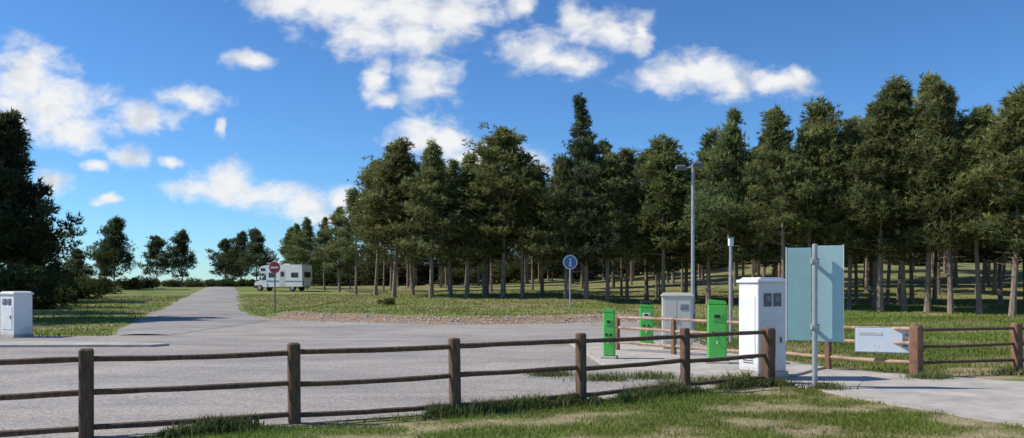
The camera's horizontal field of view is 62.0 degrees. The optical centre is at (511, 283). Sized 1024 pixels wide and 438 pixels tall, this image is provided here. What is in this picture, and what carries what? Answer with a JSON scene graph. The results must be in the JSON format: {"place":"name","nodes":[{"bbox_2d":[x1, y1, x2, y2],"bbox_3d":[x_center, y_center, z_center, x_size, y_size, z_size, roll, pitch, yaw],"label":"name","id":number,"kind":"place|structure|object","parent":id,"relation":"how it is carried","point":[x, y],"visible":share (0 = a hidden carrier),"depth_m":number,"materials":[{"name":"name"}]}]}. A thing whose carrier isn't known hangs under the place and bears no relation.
{"place":"outdoors","nodes":[
{"label":"outdoors","id":0,"kind":"place"},
{"bbox_2d":[0,341,168,346],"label":"concrete apron","id":1,"kind":"object","parent":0,"point":[65,344],"visible":0.81,"depth_m":22.69,"materials":[{"name":"grey concrete"}]},
{"bbox_2d":[32,295,184,335],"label":"meadow grass","id":2,"kind":"structure","parent":0,"point":[78,324],"depth_m":43.24,"materials":[{"name":"green plant"}]},
{"bbox_2d":[117,286,268,334],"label":"road","id":3,"kind":"structure","parent":0,"point":[206,308],"depth_m":41.15,"materials":[{"name":"grey asphalt"}]},
{"bbox_2d":[0,0,1023,282],"label":"sky","id":4,"kind":"structure","parent":0,"point":[213,120],"materials":[{"name":"blue"}]},
{"bbox_2d":[32,257,1023,437],"bbox_3d":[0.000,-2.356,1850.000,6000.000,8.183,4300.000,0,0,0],"label":"ground","id":5,"kind":"structure","parent":0,"point":[966,275],"depth_m":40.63,"materials":[{"name":"green plant"}]},
{"bbox_2d":[2,265,56,309],"bbox_3d":[-29.675,0.276,50.529,6.684,2.962,3.568,0,0,31],"label":"shrub","id":6,"kind":"object","parent":5,"relation":"on","point":[38,304],"visible":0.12,"depth_m":49.49,"materials":[{"name":"green plant"}]},
{"bbox_2d":[0,146,64,296],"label":"pine tree","id":7,"kind":"object","parent":5,"relation":"on","point":[5,178],"visible":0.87,"depth_m":37.87,"materials":[{"name":"green plant"}]},
{"bbox_2d":[0,106,86,306],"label":"pine tree","id":8,"kind":"object","parent":5,"relation":"on","point":[13,136],"visible":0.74,"depth_m":39.52,"materials":[{"name":"green plant"}]},
{"bbox_2d":[0,170,97,266],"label":"pine tree","id":9,"kind":"object","parent":5,"relation":"on","point":[70,246],"visible":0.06,"depth_m":61.68,"materials":[{"name":"green plant"}]},
{"bbox_2d":[13,220,87,293],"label":"pine tree","id":10,"kind":"object","parent":5,"relation":"on","point":[58,263],"visible":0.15,"depth_m":52.39,"materials":[{"name":"green plant"}]},
{"bbox_2d":[44,277,79,305],"bbox_3d":[-30.626,0.542,53.757,6.021,2.344,4.363,0,0,-44],"label":"shrub","id":11,"kind":"object","parent":5,"relation":"on","point":[66,294],"visible":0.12,"depth_m":54.62,"materials":[{"name":"green plant"}]},
{"bbox_2d":[55,270,80,302],"bbox_3d":[-32.568,0.106,60.464,3.568,2.962,6.684,0,0,-36],"label":"shrub","id":12,"kind":"object","parent":5,"relation":"on","point":[72,283],"visible":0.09,"depth_m":59.37,"materials":[{"name":"green plant"}]},
{"bbox_2d":[60,248,97,276],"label":"pine tree","id":13,"kind":"object","parent":5,"relation":"on","point":[79,254],"visible":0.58,"depth_m":84.54,"materials":[{"name":"green plant"}]},
{"bbox_2d":[73,275,105,299],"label":"shrub","id":14,"kind":"object","parent":5,"relation":"on","point":[84,289],"visible":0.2,"depth_m":66.25,"materials":[{"name":"green plant"}]},
{"bbox_2d":[65,271,113,296],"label":"shrub","id":15,"kind":"object","parent":5,"relation":"on","point":[107,282],"visible":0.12,"depth_m":69.09,"materials":[{"name":"green plant"}]},
{"bbox_2d":[90,242,118,278],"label":"pine tree","id":16,"kind":"object","parent":5,"relation":"on","point":[104,267],"visible":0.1,"depth_m":99.67,"materials":[{"name":"green plant"}]},
{"bbox_2d":[88,277,123,293],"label":"shrub","id":17,"kind":"object","parent":5,"relation":"on","point":[114,288],"visible":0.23,"depth_m":78.40,"materials":[{"name":"green plant"}]},
{"bbox_2d":[79,215,140,282],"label":"pine tree","id":18,"kind":"object","parent":5,"relation":"on","point":[114,249],"visible":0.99,"depth_m":91.59,"materials":[{"name":"green plant"}]},
{"bbox_2d":[115,276,143,288],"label":"shrub","id":19,"kind":"object","parent":5,"relation":"on","point":[132,282],"visible":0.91,"depth_m":94.19,"materials":[{"name":"green plant"}]},
{"bbox_2d":[135,275,159,288],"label":"shrub","id":20,"kind":"object","parent":5,"relation":"on","point":[149,283],"visible":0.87,"depth_m":99.41,"materials":[{"name":"green plant"}]},
{"bbox_2d":[135,235,172,278],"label":"pine tree","id":21,"kind":"object","parent":5,"relation":"on","point":[155,244],"visible":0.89,"depth_m":111.25,"materials":[{"name":"green plant"}]},
{"bbox_2d":[152,228,199,286],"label":"pine tree","id":22,"kind":"object","parent":5,"relation":"on","point":[181,250],"visible":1,"depth_m":111.36,"materials":[{"name":"green plant"}]},
{"bbox_2d":[205,238,239,278],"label":"pine tree","id":23,"kind":"object","parent":5,"relation":"on","point":[224,245],"visible":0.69,"depth_m":127.12,"materials":[{"name":"green plant"}]},
{"bbox_2d":[215,229,253,278],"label":"pine tree","id":24,"kind":"object","parent":5,"relation":"on","point":[241,239],"visible":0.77,"depth_m":123.61,"materials":[{"name":"green plant"}]},
{"bbox_2d":[220,264,250,280],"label":"pine tree","id":25,"kind":"object","parent":5,"relation":"on","point":[233,278],"visible":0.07,"depth_m":134.79,"materials":[{"name":"green plant"}]},
{"bbox_2d":[232,227,278,282],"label":"pine tree","id":26,"kind":"object","parent":5,"relation":"on","point":[256,252],"visible":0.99,"depth_m":117.04,"materials":[{"name":"green plant"}]},
{"bbox_2d":[269,261,279,312],"bbox_3d":[-12.520,0.295,44.984,0.630,2.950,0.102,0,0,8],"label":"no entry sign","id":27,"kind":"object","parent":5,"relation":"on","point":[274,267],"visible":0.97,"depth_m":44.97,"materials":[{"name":"red metal"}]},
{"bbox_2d":[254,264,311,290],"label":"motorhome","id":28,"kind":"object","parent":5,"relation":"on","point":[292,277],"visible":0.9,"depth_m":84.96,"materials":[{"name":"white plastic"}]},
{"bbox_2d":[276,226,294,264],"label":"pine tree","id":29,"kind":"object","parent":5,"relation":"on","point":[285,242],"visible":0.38,"depth_m":100.75,"materials":[{"name":"green plant"}]},
{"bbox_2d":[283,222,314,264],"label":"pine tree","id":30,"kind":"object","parent":5,"relation":"on","point":[296,228],"visible":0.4,"depth_m":96.99,"materials":[{"name":"green plant"}]},
{"bbox_2d":[285,216,320,288],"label":"pine tree","id":31,"kind":"object","parent":5,"relation":"on","point":[303,236],"visible":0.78,"depth_m":94.73,"materials":[{"name":"green plant"}]},
{"bbox_2d":[304,217,338,290],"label":"pine tree","id":32,"kind":"object","parent":5,"relation":"on","point":[321,239],"visible":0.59,"depth_m":88.06,"materials":[{"name":"green plant"}]},
{"bbox_2d":[319,206,364,291],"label":"pine tree","id":33,"kind":"object","parent":5,"relation":"on","point":[332,252],"visible":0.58,"depth_m":83.61,"materials":[{"name":"green plant"}]},
{"bbox_2d":[334,186,379,294],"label":"pine tree","id":34,"kind":"object","parent":5,"relation":"on","point":[352,195],"visible":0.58,"depth_m":75.96,"materials":[{"name":"green plant"}]},
{"bbox_2d":[0,319,738,437],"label":"gravel lot","id":35,"kind":"structure","parent":5,"relation":"on","point":[271,335],"depth_m":16.32,"materials":[{"name":"grey gravel"}]},
{"bbox_2d":[0,291,33,337],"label":"utility cabinet","id":36,"kind":"object","parent":35,"relation":"on","point":[15,314],"visible":0.99,"depth_m":26.66,"materials":[{"name":"white metal"}]},
{"bbox_2d":[251,310,638,325],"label":"bank stones","id":37,"kind":"object","parent":35,"relation":"on","point":[461,323],"visible":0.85,"depth_m":36.43,"materials":[{"name":"grey stone"}]},
{"bbox_2d":[196,365,1023,423],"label":"weeds","id":38,"kind":"object","parent":35,"relation":"on","point":[777,382],"visible":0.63,"depth_m":14.81,"materials":[{"name":"green plant"}]},
{"bbox_2d":[346,154,409,294],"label":"pine tree","id":39,"kind":"object","parent":5,"relation":"on","point":[364,220],"visible":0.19,"depth_m":66.25,"materials":[{"name":"green plant"}]},
{"bbox_2d":[376,297,395,304],"bbox_3d":[-7.337,1.055,50.105,1.337,0.592,0.714,0,0,36],"label":"shrub","id":40,"kind":"object","parent":5,"relation":"on","point":[390,301],"visible":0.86,"depth_m":49.95,"materials":[{"name":"green plant"}]},
{"bbox_2d":[0,327,775,437],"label":"wooden fence","id":41,"kind":"object","parent":5,"relation":"on","point":[86,391],"visible":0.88,"depth_m":10.46,"materials":[{"name":"brown wood"}]},
{"bbox_2d":[350,136,427,296],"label":"pine tree","id":42,"kind":"object","parent":5,"relation":"on","point":[397,159],"visible":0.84,"depth_m":62.87,"materials":[{"name":"green plant"}]},
{"bbox_2d":[384,173,434,294],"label":"pine tree","id":43,"kind":"object","parent":5,"relation":"on","point":[402,256],"visible":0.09,"depth_m":67.71,"materials":[{"name":"green plant"}]},
{"bbox_2d":[386,138,467,297],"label":"pine tree","id":44,"kind":"object","parent":5,"relation":"on","point":[425,185],"visible":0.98,"depth_m":60.17,"materials":[{"name":"green plant"}]},
{"bbox_2d":[407,158,490,296],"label":"pine tree","id":45,"kind":"object","parent":5,"relation":"on","point":[453,163],"visible":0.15,"depth_m":63.10,"materials":[{"name":"green plant"}]},
{"bbox_2d":[142,366,764,437],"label":"weeds","id":46,"kind":"object","parent":5,"relation":"on","point":[216,425],"visible":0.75,"depth_m":11.26,"materials":[{"name":"green plant"}]},
{"bbox_2d":[444,160,510,295],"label":"pine tree","id":47,"kind":"object","parent":5,"relation":"on","point":[484,289],"visible":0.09,"depth_m":63.63,"materials":[{"name":"green plant"}]},
{"bbox_2d":[444,152,511,297],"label":"pine tree","id":48,"kind":"object","parent":5,"relation":"on","point":[471,222],"visible":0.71,"depth_m":61.06,"materials":[{"name":"green plant"}]},
{"bbox_2d":[450,121,554,297],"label":"pine tree","id":49,"kind":"object","parent":5,"relation":"on","point":[500,141],"visible":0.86,"depth_m":59.70,"materials":[{"name":"green plant"}]},
{"bbox_2d":[480,148,561,296],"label":"pine tree","id":50,"kind":"object","parent":5,"relation":"on","point":[512,221],"visible":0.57,"depth_m":60.39,"materials":[{"name":"green plant"}]},
{"bbox_2d":[511,168,567,293],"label":"pine tree","id":51,"kind":"object","parent":5,"relation":"on","point":[541,282],"visible":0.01,"depth_m":68.00,"materials":[{"name":"green plant"}]},
{"bbox_2d":[524,154,594,298],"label":"pine tree","id":52,"kind":"object","parent":5,"relation":"on","point":[552,212],"visible":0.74,"depth_m":58.12,"materials":[{"name":"green plant"}]},
{"bbox_2d":[563,255,576,307],"bbox_3d":[3.070,-0.007,44.988,0.760,3.010,0.115,0,0,-4],"label":"round blue sign","id":53,"kind":"object","parent":5,"relation":"on","point":[569,262],"visible":0.94,"depth_m":44.95,"materials":[{"name":"metal"}]},
{"bbox_2d":[536,91,626,298],"bbox_3d":[4.761,-6.125,58.524,6.758,14.530,6.157,-1,-1,15],"label":"pine tree","id":54,"kind":"object","parent":5,"relation":"on","point":[586,146],"visible":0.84,"depth_m":57.94,"materials":[{"name":"green plant"}]},
{"bbox_2d":[569,136,646,301],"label":"pine tree","id":55,"kind":"object","parent":5,"relation":"on","point":[608,163],"visible":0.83,"depth_m":57.60,"materials":[{"name":"green plant"}]},
{"bbox_2d":[607,147,652,300],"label":"pine tree","id":56,"kind":"object","parent":5,"relation":"on","point":[627,158],"visible":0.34,"depth_m":60.31,"materials":[{"name":"green plant"}]},
{"bbox_2d":[240,286,1023,321],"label":"meadow grass","id":57,"kind":"structure","parent":5,"relation":"on","point":[423,305],"depth_m":51.81,"materials":[{"name":"green plant"}]},
{"bbox_2d":[613,146,657,299],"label":"pine tree","id":58,"kind":"object","parent":5,"relation":"on","point":[640,157],"visible":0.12,"depth_m":62.41,"materials":[{"name":"green plant"}]},
{"bbox_2d":[625,132,713,303],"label":"pine tree","id":59,"kind":"object","parent":5,"relation":"on","point":[660,166],"visible":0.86,"depth_m":56.06,"materials":[{"name":"green plant"}]},
{"bbox_2d":[675,162,703,330],"bbox_3d":[6.238,-1.302,30.007,0.980,5.984,0.358,0,0,5],"label":"street lamp","id":60,"kind":"object","parent":5,"relation":"on","point":[692,166],"visible":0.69,"depth_m":29.95,"materials":[{"name":"metal"}]},
{"bbox_2d":[659,154,723,292],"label":"pine tree","id":61,"kind":"object","parent":5,"relation":"on","point":[686,250],"visible":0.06,"depth_m":60.14,"materials":[{"name":"green plant"}]},
{"bbox_2d":[570,341,824,380],"bbox_3d":[3.249,1.685,19.346,4.125,0.110,9.866,0,0,-16],"label":"concrete pad","id":62,"kind":"object","parent":5,"relation":"on","point":[628,353],"visible":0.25,"depth_m":17.84,"materials":[{"name":"grey concrete"}]},
{"bbox_2d":[600,308,617,358],"bbox_3d":[2.116,1.085,18.571,0.350,1.100,0.380,0,0,14],"label":"service bollard","id":63,"kind":"object","parent":62,"relation":"on","point":[609,329],"visible":0.94,"depth_m":18.49,"materials":[{"name":"green metal"}]},
{"bbox_2d":[639,301,652,345],"bbox_3d":[3.562,1.045,22.570,0.460,1.180,0.420,0,0,10],"label":"service bollard","id":64,"kind":"object","parent":62,"relation":"on","point":[646,308],"visible":0.68,"depth_m":22.47,"materials":[{"name":"green metal"}]},
{"bbox_2d":[661,293,693,349],"bbox_3d":[4.129,0.935,21.297,0.810,1.410,0.555,0,0,10],"label":"service cabinet","id":65,"kind":"object","parent":62,"relation":"on","point":[677,305],"visible":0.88,"depth_m":21.05,"materials":[{"name":"white metal"}]},
{"bbox_2d":[705,299,728,363],"bbox_3d":[4.205,0.980,17.470,0.480,1.310,0.440,0,0,12],"label":"service bollard","id":66,"kind":"object","parent":62,"relation":"on","point":[716,319],"visible":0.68,"depth_m":17.36,"materials":[{"name":"green metal"}]},
{"bbox_2d":[736,277,787,376],"bbox_3d":[4.420,0.760,15.050,0.690,1.740,0.590,0,0,-24],"label":"utility cabinet","id":67,"kind":"object","parent":62,"relation":"on","point":[762,302],"visible":0.8,"depth_m":14.85,"materials":[{"name":"white metal"}]},
{"bbox_2d":[667,126,756,304],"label":"pine tree","id":68,"kind":"object","parent":5,"relation":"on","point":[714,250],"visible":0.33,"depth_m":54.56,"materials":[{"name":"green plant"}]},
{"bbox_2d":[727,237,734,342],"bbox_3d":[6.161,0.193,24.000,0.250,3.005,0.250,0,0,0],"label":"lamp post","id":69,"kind":"object","parent":5,"relation":"on","point":[730,242],"visible":0.8,"depth_m":23.96,"materials":[{"name":"metal"}]},
{"bbox_2d":[678,105,788,306],"bbox_3d":[13.076,-4.772,52.308,7.168,12.570,7.071,-1,1,-44],"label":"pine tree","id":70,"kind":"object","parent":5,"relation":"on","point":[728,159],"visible":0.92,"depth_m":51.98,"materials":[{"name":"green plant"}]},
{"bbox_2d":[718,130,813,276],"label":"pine tree","id":71,"kind":"object","parent":5,"relation":"on","point":[754,254],"visible":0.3,"depth_m":51.87,"materials":[{"name":"green plant"}]},
{"bbox_2d":[616,316,922,374],"bbox_3d":[4.996,1.275,18.224,0.195,1.031,7.446,0,0,-40],"label":"wooden fence","id":72,"kind":"object","parent":5,"relation":"on","point":[915,344],"visible":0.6,"depth_m":16.71,"materials":[{"name":"brown wood"}]},
{"bbox_2d":[855,327,908,353],"bbox_3d":[6.879,1.050,15.823,0.960,0.480,0.034,0,0,24],"label":"information board","id":73,"kind":"object","parent":72,"relation":"attached to","point":[875,339],"visible":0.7,"depth_m":15.83,"materials":[{"name":"metal"}]},
{"bbox_2d":[737,104,847,279],"bbox_3d":[16.245,-4.497,48.978,6.058,12.111,5.190,-2,0,41],"label":"pine tree","id":74,"kind":"object","parent":5,"relation":"on","point":[777,135],"visible":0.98,"depth_m":48.84,"materials":[{"name":"green plant"}]},
{"bbox_2d":[756,122,850,247],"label":"pine tree","id":75,"kind":"object","parent":5,"relation":"on","point":[815,149],"visible":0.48,"depth_m":48.64,"materials":[{"name":"green plant"}]},
{"bbox_2d":[786,244,843,386],"bbox_3d":[4.847,0.578,13.652,0.888,2.425,0.264,0,0,19],"label":"information panel","id":76,"kind":"object","parent":5,"relation":"on","point":[815,293],"visible":0.91,"depth_m":13.70,"materials":[{"name":"galvanised steel"},{"name":"light blue paint"}]},
{"bbox_2d":[778,95,873,247],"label":"pine tree","id":77,"kind":"object","parent":5,"relation":"on","point":[823,112],"visible":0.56,"depth_m":48.88,"materials":[{"name":"green plant"}]},
{"bbox_2d":[796,114,887,308],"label":"pine tree","id":78,"kind":"object","parent":5,"relation":"on","point":[871,257],"visible":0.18,"depth_m":49.94,"materials":[{"name":"green plant"}]},
{"bbox_2d":[818,73,943,311],"bbox_3d":[20.908,-5.065,47.629,7.389,13.421,6.477,1,1,-39],"label":"pine tree","id":79,"kind":"object","parent":5,"relation":"on","point":[891,110],"visible":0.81,"depth_m":46.63,"materials":[{"name":"green plant"}]},
{"bbox_2d":[839,91,961,311],"bbox_3d":[21.160,-4.714,47.598,7.083,12.704,6.986,-1,1,-9],"label":"pine tree","id":80,"kind":"object","parent":5,"relation":"on","point":[893,192],"visible":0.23,"depth_m":46.97,"materials":[{"name":"green plant"}]},
{"bbox_2d":[786,369,1023,426],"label":"footpath","id":81,"kind":"structure","parent":5,"relation":"on","point":[992,400],"depth_m":13.08,"materials":[{"name":"concrete"}]},
{"bbox_2d":[890,68,985,312],"bbox_3d":[22.953,-5.057,46.279,5.239,13.362,5.726,0,2,-27],"label":"pine tree","id":82,"kind":"object","parent":5,"relation":"on","point":[925,85],"visible":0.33,"depth_m":45.58,"materials":[{"name":"green plant"}]},
{"bbox_2d":[889,79,991,313],"bbox_3d":[22.858,-4.585,45.343,5.178,12.425,6.044,-2,-1,26],"label":"pine tree","id":83,"kind":"object","parent":5,"relation":"on","point":[939,112],"visible":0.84,"depth_m":44.14,"materials":[{"name":"green plant"}]},
{"bbox_2d":[912,103,1013,313],"bbox_3d":[24.061,-3.955,44.660,5.728,11.222,5.965,0,0,11],"label":"pine tree","id":84,"kind":"object","parent":5,"relation":"on","point":[978,116],"visible":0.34,"depth_m":44.13,"materials":[{"name":"green plant"}]},
{"bbox_2d":[909,323,1023,370],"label":"wooden fence","id":85,"kind":"object","parent":5,"relation":"on","point":[1016,343],"visible":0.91,"depth_m":15.93,"materials":[{"name":"brown wood"}]},
{"bbox_2d":[947,79,1023,316],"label":"pine tree","id":86,"kind":"object","parent":5,"relation":"on","point":[997,167],"visible":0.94,"depth_m":41.32,"materials":[{"name":"green plant"}]},
{"bbox_2d":[961,138,1023,257],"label":"pine tree","id":87,"kind":"object","parent":5,"relation":"on","point":[991,225],"visible":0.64,"depth_m":41.10,"materials":[{"name":"green plant"}]},
{"bbox_2d":[639,314,1023,376],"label":"meadow grass","id":88,"kind":"structure","parent":0,"point":[926,322],"depth_m":24.21,"materials":[{"name":"green plant"}]}
]}

